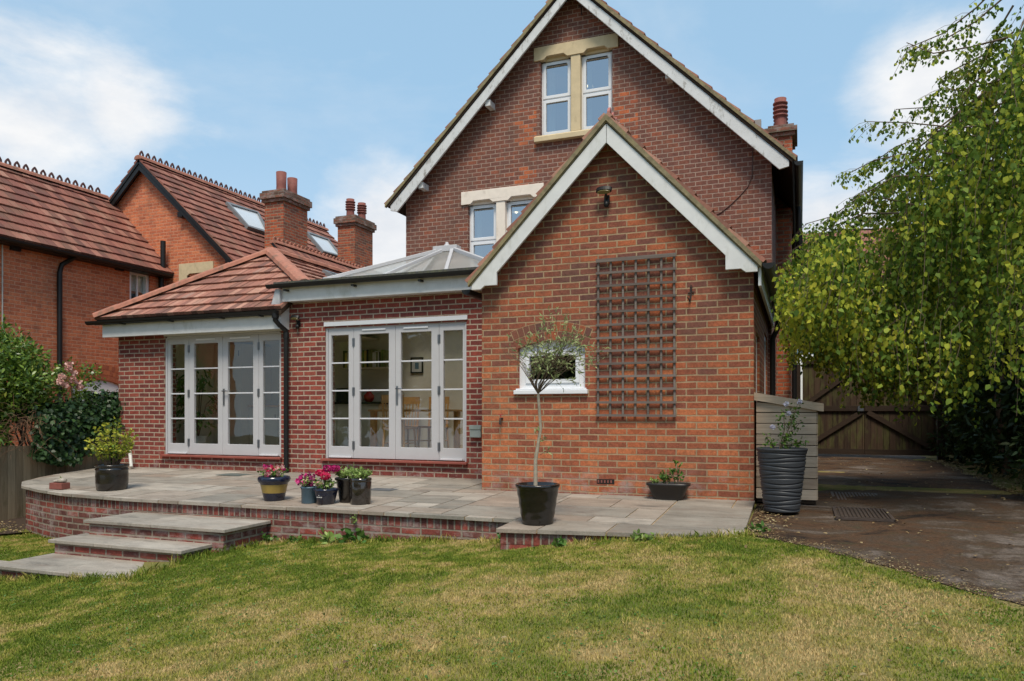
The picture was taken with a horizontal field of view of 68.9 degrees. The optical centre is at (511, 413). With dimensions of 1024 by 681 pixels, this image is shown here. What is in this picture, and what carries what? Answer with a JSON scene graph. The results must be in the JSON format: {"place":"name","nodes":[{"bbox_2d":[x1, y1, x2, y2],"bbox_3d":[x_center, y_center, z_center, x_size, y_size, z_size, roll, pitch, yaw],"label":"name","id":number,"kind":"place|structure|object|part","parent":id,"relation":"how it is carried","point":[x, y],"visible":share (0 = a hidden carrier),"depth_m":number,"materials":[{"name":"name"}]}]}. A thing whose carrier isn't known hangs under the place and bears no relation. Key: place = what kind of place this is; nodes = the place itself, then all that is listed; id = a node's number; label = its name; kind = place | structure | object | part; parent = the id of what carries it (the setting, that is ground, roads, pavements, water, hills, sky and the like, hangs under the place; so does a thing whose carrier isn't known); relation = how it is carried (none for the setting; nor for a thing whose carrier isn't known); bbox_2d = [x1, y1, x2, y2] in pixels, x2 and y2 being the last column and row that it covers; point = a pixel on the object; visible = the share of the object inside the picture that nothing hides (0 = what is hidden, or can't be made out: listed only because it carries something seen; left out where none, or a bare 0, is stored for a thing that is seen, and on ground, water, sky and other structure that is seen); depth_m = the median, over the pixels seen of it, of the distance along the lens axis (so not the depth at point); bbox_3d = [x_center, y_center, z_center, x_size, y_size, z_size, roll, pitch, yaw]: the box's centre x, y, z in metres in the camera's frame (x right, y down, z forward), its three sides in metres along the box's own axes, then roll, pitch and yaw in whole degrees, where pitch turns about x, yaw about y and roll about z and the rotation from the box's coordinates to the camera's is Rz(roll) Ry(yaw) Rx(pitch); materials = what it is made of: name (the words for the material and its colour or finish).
{"place":"outdoors","nodes":[
{"label":"outdoors","id":0,"kind":"place"},
{"bbox_2d":[214,343,270,443],"bbox_3d":[-5.379,-0.330,14.907,0.670,2.040,0.898,0,0,21],"label":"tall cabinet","id":1,"kind":"object","parent":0,"point":[241,355],"visible":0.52,"depth_m":14.49,"materials":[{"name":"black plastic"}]},
{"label":"cabinet door","id":2,"kind":"part","parent":1,"relation":"part of","materials":[{"name":"black plastic"}]},
{"bbox_3d":[-5.376,-0.365,14.449,0.323,1.910,0.046,0,0,21],"label":"cabinet door","id":3,"kind":"part","parent":1,"relation":"part of","materials":[{"name":"black plastic"}]},
{"bbox_2d":[247,405,278,444],"bbox_3d":[-4.515,0.265,14.674,1.090,0.850,0.710,0,0,21],"label":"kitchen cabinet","id":4,"kind":"object","parent":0,"point":[271,430],"visible":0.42,"depth_m":14.39,"materials":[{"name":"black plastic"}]},
{"bbox_3d":[-4.977,0.250,14.510,0.335,0.680,0.046,0,0,21],"label":"cabinet door","id":5,"kind":"part","parent":4,"relation":"part of","materials":[{"name":"black plastic"}]},
{"bbox_3d":[-4.654,0.250,14.385,0.335,0.680,0.046,0,0,21],"label":"cabinet door","id":6,"kind":"part","parent":4,"relation":"part of","materials":[{"name":"black plastic"}]},
{"bbox_3d":[-4.330,0.250,14.260,0.335,0.680,0.046,0,0,21],"label":"cabinet door","id":7,"kind":"part","parent":4,"relation":"part of","materials":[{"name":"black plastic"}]},
{"bbox_2d":[21,467,754,537],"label":"patio","id":8,"kind":"structure","parent":0,"point":[470,499],"depth_m":8.26,"materials":[{"name":"stone"}]},
{"bbox_2d":[49,477,69,489],"bbox_3d":[-5.941,0.910,9.825,0.224,0.170,0.154,0,0,21],"label":"brick","id":9,"kind":"object","parent":8,"relation":"on","point":[60,483],"visible":1,"depth_m":9.76,"materials":[{"name":"brick"}]},
{"bbox_2d":[84,417,138,490],"bbox_3d":[-5.198,0.512,9.698,0.639,0.955,0.531,0,0,-29],"label":"potted shrub","id":10,"kind":"object","parent":8,"relation":"on","point":[114,476],"visible":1,"depth_m":9.60,"materials":[{"name":"green plant"}]},
{"bbox_2d":[128,450,132,467],"bbox_3d":[-6.438,0.754,12.561,0.071,0.299,0.422,0,0,-38],"label":"waste pipe","id":11,"kind":"object","parent":8,"relation":"on","point":[130,461],"visible":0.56,"depth_m":12.43,"materials":[{"name":"white plastic"}]},
{"bbox_2d":[218,473,249,475],"bbox_3d":[-4.218,0.932,11.355,0.440,0.008,0.320,0,0,21],"label":"inspection cover","id":12,"kind":"object","parent":8,"relation":"on","point":[233,474],"visible":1,"depth_m":11.32,"materials":[{"name":"grey metal"}]},
{"bbox_2d":[257,464,290,500],"bbox_3d":[-2.723,0.788,8.547,0.368,0.414,0.368,0,0,21],"label":"potted busy lizzie","id":13,"kind":"object","parent":8,"relation":"on","point":[272,481],"visible":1,"depth_m":8.44,"materials":[{"name":"blue ceramic"}]},
{"bbox_2d":[295,471,316,503],"bbox_3d":[-2.284,0.820,8.315,0.269,0.353,0.258,0,0,21],"label":"potted petunia","id":14,"kind":"object","parent":8,"relation":"on","point":[307,487],"visible":0.95,"depth_m":8.24,"materials":[{"name":"blue ceramic"}]},
{"bbox_2d":[313,465,339,504],"bbox_3d":[-2.044,0.782,8.216,0.276,0.431,0.279,0,0,21],"label":"potted geranium","id":15,"kind":"object","parent":8,"relation":"on","point":[325,493],"visible":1,"depth_m":8.15,"materials":[{"name":"blue ceramic"}]},
{"bbox_2d":[335,464,356,502],"bbox_3d":[-1.853,0.777,8.344,0.322,0.428,0.304,0,0,-21],"label":"potted ivy","id":16,"kind":"object","parent":8,"relation":"on","point":[342,481],"visible":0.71,"depth_m":8.26,"materials":[{"name":"black ceramic"}]},
{"bbox_2d":[346,464,372,504],"bbox_3d":[-1.658,0.777,8.192,0.313,0.434,0.321,0,0,21],"label":"potted mint","id":17,"kind":"object","parent":8,"relation":"on","point":[360,482],"visible":1,"depth_m":8.10,"materials":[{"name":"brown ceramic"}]},
{"bbox_2d":[371,488,396,490],"bbox_3d":[-1.624,0.959,9.395,0.340,0.008,0.240,0,0,21],"label":"inspection cover","id":18,"kind":"object","parent":8,"relation":"on","point":[382,489],"visible":0.8,"depth_m":9.35,"materials":[{"name":"grey metal"}]},
{"bbox_2d":[85,0,802,501],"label":"brick house","id":19,"kind":"structure","parent":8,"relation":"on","point":[701,178],"depth_m":11.39,"materials":[{"name":"red brick"},{"name":"clay tile"},{"name":"white painted wood"}]},
{"bbox_2d":[176,369,217,443],"bbox_3d":[-5.689,-0.062,13.508,0.987,1.504,1.014,0,0,21],"label":"house plant","id":20,"kind":"object","parent":19,"relation":"on","point":[181,401],"visible":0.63,"depth_m":13.29,"materials":[{"name":"green plant"}]},
{"bbox_2d":[187,336,222,454],"bbox_3d":[-5.039,-0.290,12.283,0.727,1.931,0.070,0,0,21],"label":"door leaf","id":21,"kind":"structure","parent":19,"relation":"in","point":[194,448],"depth_m":12.30,"materials":[{"name":"grey paint"}]},
{"bbox_2d":[222,334,259,455],"bbox_3d":[-4.357,-0.290,11.999,0.741,1.931,0.109,0,0,21],"label":"door leaf","id":22,"kind":"structure","parent":19,"relation":"in","point":[228,449],"depth_m":12.01,"materials":[{"name":"grey paint"}]},
{"bbox_2d":[290,315,299,328],"bbox_3d":[-3.331,-1.407,11.510,0.165,0.210,0.129,0,0,21],"label":"floodlight","id":23,"kind":"object","parent":19,"relation":"attached to","point":[295,317],"visible":1,"depth_m":11.49,"materials":[{"name":"black plastic"}]},
{"bbox_2d":[335,402,388,446],"bbox_3d":[-2.948,0.240,14.096,1.450,0.900,0.660,0,0,21],"label":"kitchen cabinet","id":24,"kind":"object","parent":19,"relation":"on","point":[341,427],"visible":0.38,"depth_m":13.80,"materials":[{"name":"black wood"}]},
{"bbox_3d":[-3.474,0.225,13.983,0.438,0.730,0.046,0,0,21],"label":"cabinet door","id":25,"kind":"part","parent":24,"relation":"part of","materials":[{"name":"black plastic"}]},
{"bbox_2d":[336,388,348,401],"bbox_3d":[-3.065,-0.340,14.002,0.420,0.260,0.220,0,0,21],"label":"kitchen appliance","id":26,"kind":"object","parent":24,"relation":"on","point":[343,396],"visible":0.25,"depth_m":13.92,"materials":[{"name":"black plastic"}]},
{"bbox_3d":[-3.054,0.225,13.821,0.438,0.730,0.046,0,0,21],"label":"cabinet door","id":27,"kind":"part","parent":24,"relation":"part of","materials":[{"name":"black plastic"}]},
{"bbox_2d":[364,389,373,401],"bbox_3d":[-2.648,-0.330,13.831,0.200,0.240,0.200,0,0,21],"label":"kettle","id":28,"kind":"object","parent":24,"relation":"on","point":[368,396],"visible":0.89,"depth_m":13.77,"materials":[{"name":"red ceramic"}]},
{"bbox_3d":[-2.634,0.225,13.659,0.438,0.730,0.046,0,0,21],"label":"cabinet door","id":29,"kind":"part","parent":24,"relation":"part of","materials":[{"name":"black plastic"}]},
{"bbox_2d":[341,349,388,369],"bbox_3d":[-2.759,-1.024,14.243,1.004,0.368,0.270,0,0,21],"label":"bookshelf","id":30,"kind":"object","parent":19,"relation":"attached to","point":[373,355],"visible":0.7,"depth_m":14.10,"materials":[{"name":"brown wood"}]},
{"bbox_2d":[352,326,395,458],"bbox_3d":[-2.055,-0.306,11.131,0.738,1.963,0.070,0,0,21],"label":"door leaf","id":31,"kind":"structure","parent":19,"relation":"in","point":[389,452],"depth_m":11.11,"materials":[{"name":"grey paint"}]},
{"bbox_2d":[381,395,416,447],"bbox_3d":[-1.857,0.196,12.271,0.435,0.991,0.472,0,0,21],"label":"dining chair","id":32,"kind":"object","parent":19,"relation":"on","point":[385,399],"visible":0.51,"depth_m":12.13,"materials":[{"name":"brown wood"}]},
{"bbox_2d":[388,397,419,447],"bbox_3d":[-1.960,0.196,13.587,0.435,0.991,0.472,0,0,21],"label":"dining chair","id":33,"kind":"object","parent":19,"relation":"on","point":[412,400],"visible":0.4,"depth_m":13.71,"materials":[{"name":"brown wood"}]},
{"bbox_2d":[368,409,461,447],"bbox_3d":[-1.652,0.312,12.803,1.400,0.755,0.800,0,0,21],"label":"dining table","id":34,"kind":"object","parent":19,"relation":"on","point":[373,430],"visible":0.34,"depth_m":12.68,"materials":[{"name":"brown wood"}]},
{"bbox_2d":[410,357,422,372],"bbox_3d":[-1.783,-0.900,13.992,0.260,0.300,0.025,0,0,21],"label":"picture","id":35,"kind":"object","parent":19,"relation":"attached to","point":[416,367],"visible":1,"depth_m":13.99,"materials":[{"name":"white plastic"}]},
{"bbox_2d":[395,324,439,459],"bbox_3d":[-1.371,-0.306,10.847,0.735,1.963,0.109,0,0,21],"label":"door leaf","id":36,"kind":"structure","parent":19,"relation":"in","point":[411,453],"depth_m":10.82,"materials":[{"name":"grey paint"}]},
{"bbox_2d":[417,397,448,447],"bbox_3d":[-1.401,0.196,13.371,0.435,0.991,0.472,0,0,21],"label":"dining chair","id":37,"kind":"object","parent":19,"relation":"on","point":[429,415],"visible":0.43,"depth_m":13.46,"materials":[{"name":"brown wood"}]},
{"bbox_2d":[469,425,481,437],"bbox_3d":[-0.503,0.252,10.438,0.180,0.175,0.085,0,0,21],"label":"junction box","id":38,"kind":"object","parent":19,"relation":"attached to","point":[475,431],"visible":0.89,"depth_m":10.40,"materials":[{"name":"grey plastic"}]},
{"bbox_2d":[470,204,495,253],"bbox_3d":[-0.509,-3.159,13.705,0.571,1.320,0.085,0,0,21],"label":"window","id":39,"kind":"structure","parent":19,"relation":"in","point":[474,241],"depth_m":13.71,"materials":[{"name":"white plastic"}]},
{"bbox_2d":[512,207,520,213],"bbox_3d":[0.082,-4.105,14.331,0.200,0.550,0.200,0,0,21],"label":"pendant lamp","id":40,"kind":"object","parent":19,"relation":"hanging from","point":[516,210],"visible":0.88,"depth_m":14.31,"materials":[{"name":"white plastic"}]},
{"bbox_2d":[507,200,531,227],"bbox_3d":[0.201,-3.159,13.431,0.620,1.320,0.085,0,0,21],"label":"window","id":41,"kind":"structure","parent":19,"relation":"in","point":[519,203],"depth_m":13.48,"materials":[{"name":"white plastic"}]},
{"bbox_2d":[514,341,587,393],"bbox_3d":[0.550,-0.507,9.151,1.244,1.155,0.570,0,0,21],"label":"window","id":42,"kind":"structure","parent":19,"relation":"in","point":[526,387],"depth_m":8.99,"materials":[{"name":"white plastic"}]},
{"bbox_2d":[542,59,570,134],"bbox_3d":[0.802,-5.557,13.199,0.569,1.320,0.085,0,0,21],"label":"window","id":43,"kind":"structure","parent":19,"relation":"in","point":[565,97],"depth_m":13.19,"materials":[{"name":"white plastic"}]},
{"bbox_2d":[582,52,611,129],"bbox_3d":[1.484,-5.557,12.936,0.565,1.320,0.085,0,0,21],"label":"window","id":44,"kind":"structure","parent":19,"relation":"in","point":[602,91],"depth_m":12.94,"materials":[{"name":"white plastic"}]},
{"bbox_2d":[596,186,611,206],"bbox_3d":[1.069,-2.497,8.624,0.187,0.231,0.147,0,0,21],"label":"floodlight","id":45,"kind":"object","parent":19,"relation":"attached to","point":[605,190],"visible":1,"depth_m":8.59,"materials":[{"name":"black plastic"}]},
{"bbox_2d":[596,253,675,416],"bbox_3d":[1.412,-0.879,8.537,0.926,1.839,0.038,0,0,21],"label":"trellis","id":46,"kind":"object","parent":19,"relation":"attached to","point":[648,349],"visible":1,"depth_m":8.53,"materials":[{"name":"brown wood"}]},
{"bbox_2d":[687,285,693,301],"bbox_3d":[1.988,-1.334,8.303,0.072,0.196,0.077,0,0,21],"label":"wall hook","id":47,"kind":"object","parent":19,"relation":"attached to","point":[690,297],"depth_m":8.32,"materials":[{"name":"metal"}]},
{"bbox_2d":[756,336,756,401],"bbox_3d":[2.867,-0.525,8.916,0.070,0.850,0.800,0,0,21],"label":"window","id":48,"kind":"structure","parent":19,"relation":"in","point":[756,336],"depth_m":9.21,"materials":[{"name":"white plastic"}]},
{"bbox_2d":[158,501,754,535],"bbox_3d":[-2.563,0.990,9.438,10.698,0.131,3.500,0,0,21],"label":"patio pointing","id":49,"kind":"object","parent":8,"relation":"on","point":[626,517],"visible":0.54,"depth_m":7.29,"materials":[{"name":"grey concrete"}]},
{"bbox_2d":[498,305,610,524],"bbox_3d":[0.391,0.013,6.806,1.056,1.994,0.800,0,0,21],"label":"potted olive tree","id":50,"kind":"object","parent":8,"relation":"on","point":[537,501],"visible":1,"depth_m":6.77,"materials":[{"name":"green plant"}]},
{"bbox_2d":[646,460,690,500],"bbox_3d":[1.733,0.733,8.279,0.479,0.450,0.260,0,0,21],"label":"planter bowl","id":51,"kind":"object","parent":8,"relation":"on","point":[669,490],"visible":1,"depth_m":8.20,"materials":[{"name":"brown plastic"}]},
{"bbox_2d":[0,455,1023,680],"bbox_3d":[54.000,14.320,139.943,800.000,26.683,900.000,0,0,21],"label":"ground","id":52,"kind":"structure","parent":0,"point":[821,487],"depth_m":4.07,"materials":[{"name":"green plant"}]},
{"bbox_2d":[0,517,29,534],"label":"soil bed","id":53,"kind":"object","parent":52,"relation":"on","point":[20,521],"depth_m":10.86,"materials":[{"name":"brown soil"}]},
{"bbox_2d":[0,521,21,532],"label":"fallen leaves","id":54,"kind":"object","parent":53,"relation":"on","point":[10,527],"visible":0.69,"depth_m":10.31,"materials":[{"name":"brown plant"}]},
{"bbox_2d":[0,312,66,451],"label":"evergreen shrub","id":55,"kind":"object","parent":53,"relation":"on","point":[21,368],"visible":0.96,"depth_m":11.69,"materials":[{"name":"green plant"}]},
{"bbox_2d":[0,394,71,463],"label":"dead brush","id":56,"kind":"object","parent":55,"relation":"hanging from","point":[27,428],"visible":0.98,"depth_m":11.37,"materials":[{"name":"plant"}]},
{"bbox_2d":[0,445,109,520],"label":"close board fence","id":57,"kind":"object","parent":53,"relation":"in","point":[17,468],"visible":0.15,"depth_m":11.59,"materials":[{"name":"brown wood"}]},
{"bbox_2d":[45,356,106,401],"bbox_3d":[-7.342,0.318,12.508,0.735,2.567,1.104,0,0,21],"label":"climbing rose","id":58,"kind":"object","parent":53,"relation":"on","point":[59,380],"visible":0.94,"depth_m":12.45,"materials":[{"name":"pink plant"}]},
{"bbox_2d":[6,389,125,466],"bbox_3d":[-6.751,0.720,14.202,1.508,2.360,5.524,0,0,21],"label":"ivy hedge","id":59,"kind":"object","parent":52,"relation":"on","point":[83,417],"visible":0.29,"depth_m":12.13,"materials":[{"name":"green plant"}]},
{"bbox_2d":[0,512,270,578],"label":"garden steps","id":60,"kind":"structure","parent":52,"relation":"on","point":[114,544],"depth_m":7.66,"materials":[{"name":"stone"}]},
{"bbox_2d":[0,151,376,445],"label":"neighbouring house","id":61,"kind":"structure","parent":52,"relation":"on","point":[73,257],"depth_m":17.41,"materials":[{"name":"brick"}]},
{"bbox_2d":[73,380,118,398],"bbox_3d":[-9.337,0.082,16.538,0.470,1.637,1.692,0,0,21],"label":"arched window","id":62,"kind":"structure","parent":61,"relation":"in","point":[111,387],"depth_m":16.57,"materials":[{"name":"white plastic"}]},
{"bbox_2d":[130,272,148,298],"bbox_3d":[-8.951,-2.516,17.553,0.460,1.589,1.174,0,0,21],"label":"window","id":63,"kind":"structure","parent":61,"relation":"in","point":[138,282],"depth_m":17.63,"materials":[{"name":"white plastic"}]},
{"bbox_2d":[26,489,506,541],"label":"retaining wall","id":64,"kind":"structure","parent":52,"relation":"on","point":[53,516],"depth_m":8.14,"materials":[{"name":"brick"}]},
{"bbox_2d":[350,514,356,524],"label":"weed","id":65,"kind":"object","parent":64,"relation":"attached to","point":[354,520],"visible":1,"depth_m":7.69,"materials":[{"name":"green plant"}]},
{"bbox_2d":[260,531,278,542],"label":"weed","id":66,"kind":"object","parent":52,"relation":"on","point":[268,537],"visible":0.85,"depth_m":8.00,"materials":[{"name":"green plant"}]},
{"bbox_2d":[286,534,301,542],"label":"weed","id":67,"kind":"object","parent":52,"relation":"on","point":[293,539],"visible":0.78,"depth_m":7.92,"materials":[{"name":"green plant"}]},
{"bbox_2d":[319,527,340,543],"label":"weed","id":68,"kind":"object","parent":52,"relation":"on","point":[325,535],"visible":0.96,"depth_m":7.71,"materials":[{"name":"green plant"}]},
{"bbox_2d":[334,528,368,542],"bbox_3d":[-1.590,1.256,7.624,0.357,0.170,0.308,0,0,37],"label":"weed","id":69,"kind":"object","parent":52,"relation":"on","point":[360,534],"visible":0.87,"depth_m":7.61,"materials":[{"name":"green plant"}]},
{"bbox_2d":[0,527,754,583],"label":"tall edge grass","id":70,"kind":"structure","parent":52,"relation":"on","point":[63,578],"depth_m":6.99,"materials":[{"name":"green plant"}]},
{"bbox_2d":[18,537,988,680],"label":"fallen leaves","id":71,"kind":"object","parent":52,"relation":"on","point":[745,546],"visible":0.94,"depth_m":4.10,"materials":[{"name":"brown plant"}]},
{"bbox_2d":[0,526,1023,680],"bbox_3d":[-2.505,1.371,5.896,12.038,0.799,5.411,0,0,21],"label":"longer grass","id":72,"kind":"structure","parent":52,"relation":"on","point":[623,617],"depth_m":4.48,"materials":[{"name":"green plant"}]},
{"bbox_2d":[551,535,569,546],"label":"weed","id":73,"kind":"object","parent":52,"relation":"on","point":[562,541],"visible":0.88,"depth_m":6.31,"materials":[{"name":"green plant"}]},
{"bbox_2d":[500,533,643,549],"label":"retaining wall","id":74,"kind":"structure","parent":52,"relation":"on","point":[513,540],"depth_m":6.57,"materials":[{"name":"brick"}]},
{"bbox_2d":[622,529,653,541],"bbox_3d":[1.043,1.016,6.208,0.282,0.117,0.172,0,0,0],"label":"weed","id":75,"kind":"object","parent":52,"relation":"on","point":[640,536],"visible":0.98,"depth_m":6.18,"materials":[{"name":"green plant"}]},
{"bbox_2d":[792,224,866,278],"bbox_3d":[8.155,-1.971,19.956,2.725,6.348,2.549,0,0,40],"label":"bushy tree","id":76,"kind":"object","parent":52,"relation":"on","point":[804,240],"visible":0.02,"depth_m":19.70,"materials":[{"name":"green plant"}]},
{"bbox_2d":[797,227,900,399],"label":"rendered house","id":77,"kind":"structure","parent":52,"relation":"on","point":[865,238],"depth_m":29.82,"materials":[{"name":"white paint"}]},
{"bbox_2d":[770,0,1023,427],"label":"weeping birch","id":78,"kind":"object","parent":52,"relation":"on","point":[875,331],"visible":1,"depth_m":7.10,"materials":[{"name":"green plant"}]},
{"bbox_2d":[937,361,944,459],"bbox_3d":[9.274,-0.010,16.144,0.140,2.220,0.140,0,0,21],"label":"gate post","id":79,"kind":"object","parent":52,"relation":"on","point":[939,424],"visible":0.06,"depth_m":16.09,"materials":[{"name":"brown wood"}]},
{"bbox_2d":[865,356,936,455],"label":"wooden gate","id":80,"kind":"structure","parent":79,"relation":"attached to","point":[885,434],"depth_m":16.42,"materials":[{"name":"brown wood"}]},
{"bbox_2d":[936,395,990,454],"bbox_3d":[9.322,-0.025,10.630,3.840,2.150,14.547,0,0,21],"label":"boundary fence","id":81,"kind":"object","parent":52,"relation":"on","point":[950,436],"depth_m":17.94,"materials":[{"name":"brown wood"}]},
{"bbox_2d":[921,235,1023,489],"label":"laurel bank","id":82,"kind":"structure","parent":52,"relation":"on","point":[972,444],"depth_m":12.33,"materials":[{"name":"green plant"}]},
{"bbox_2d":[999,382,1023,472],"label":"rhododendron","id":83,"kind":"object","parent":52,"relation":"on","point":[1018,452],"visible":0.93,"depth_m":8.48,"materials":[{"name":"green plant"}]},
{"bbox_2d":[0,0,1023,353],"label":"sky","id":84,"kind":"structure","parent":0,"point":[343,98],"materials":[{"name":"blue"}]},
{"bbox_2d":[747,454,1023,604],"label":"driveway","id":85,"kind":"structure","parent":0,"point":[952,526],"depth_m":6.73,"materials":[{"name":"concrete"}]},
{"bbox_2d":[744,520,774,531],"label":"weed","id":86,"kind":"object","parent":85,"relation":"on","point":[759,526],"visible":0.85,"depth_m":6.34,"materials":[{"name":"green plant"}]},
{"bbox_2d":[748,504,799,533],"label":"fallen leaves","id":87,"kind":"object","parent":85,"relation":"on","point":[756,517],"visible":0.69,"depth_m":6.97,"materials":[{"name":"brown plant"}]},
{"bbox_2d":[756,398,808,512],"bbox_3d":[2.719,0.414,7.512,0.501,1.142,0.490,0,0,21],"label":"tall ribbed planter","id":88,"kind":"object","parent":85,"relation":"on","point":[781,470],"visible":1,"depth_m":7.36,"materials":[{"name":"grey plastic"}]},
{"bbox_2d":[754,392,823,503],"bbox_3d":[3.165,0.370,8.543,0.715,1.199,1.080,0,0,21],"label":"storage box","id":89,"kind":"object","parent":85,"relation":"on","point":[769,408],"visible":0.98,"depth_m":8.04,"materials":[{"name":"grey wood"}]},
{"bbox_2d":[797,364,800,398],"bbox_3d":[6.568,-0.010,17.188,0.140,2.220,0.140,0,0,21],"label":"gate post","id":90,"kind":"object","parent":85,"relation":"on","point":[798,382],"visible":0.16,"depth_m":17.11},
{"bbox_2d":[802,359,864,454],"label":"wooden gate","id":91,"kind":"structure","parent":90,"relation":"attached to","point":[841,430],"depth_m":16.89,"materials":[{"name":"brown wood"}]},
{"bbox_2d":[830,492,876,499],"bbox_3d":[4.036,0.987,8.768,0.514,0.026,0.962,0,0,21],"label":"drain cover","id":92,"kind":"object","parent":85,"relation":"on","point":[832,493],"visible":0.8,"depth_m":8.96,"materials":[{"name":"metal"}]},
{"bbox_2d":[832,506,895,521],"bbox_3d":[3.440,0.987,7.345,0.508,0.026,0.853,0,0,21],"label":"drain cover","id":93,"kind":"object","parent":85,"relation":"on","point":[862,514],"visible":0.99,"depth_m":7.22,"materials":[{"name":"metal"}]},
{"bbox_2d":[744,533,1023,605],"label":"edge grit","id":94,"kind":"object","parent":85,"relation":"on","point":[875,558],"visible":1,"depth_m":4.82,"materials":[{"name":"gravel"}]},
{"bbox_2d":[754,457,1023,569],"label":"fallen leaves","id":95,"kind":"object","parent":85,"relation":"on","point":[975,472],"visible":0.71,"depth_m":11.07,"materials":[{"name":"brown plant"}]}
]}

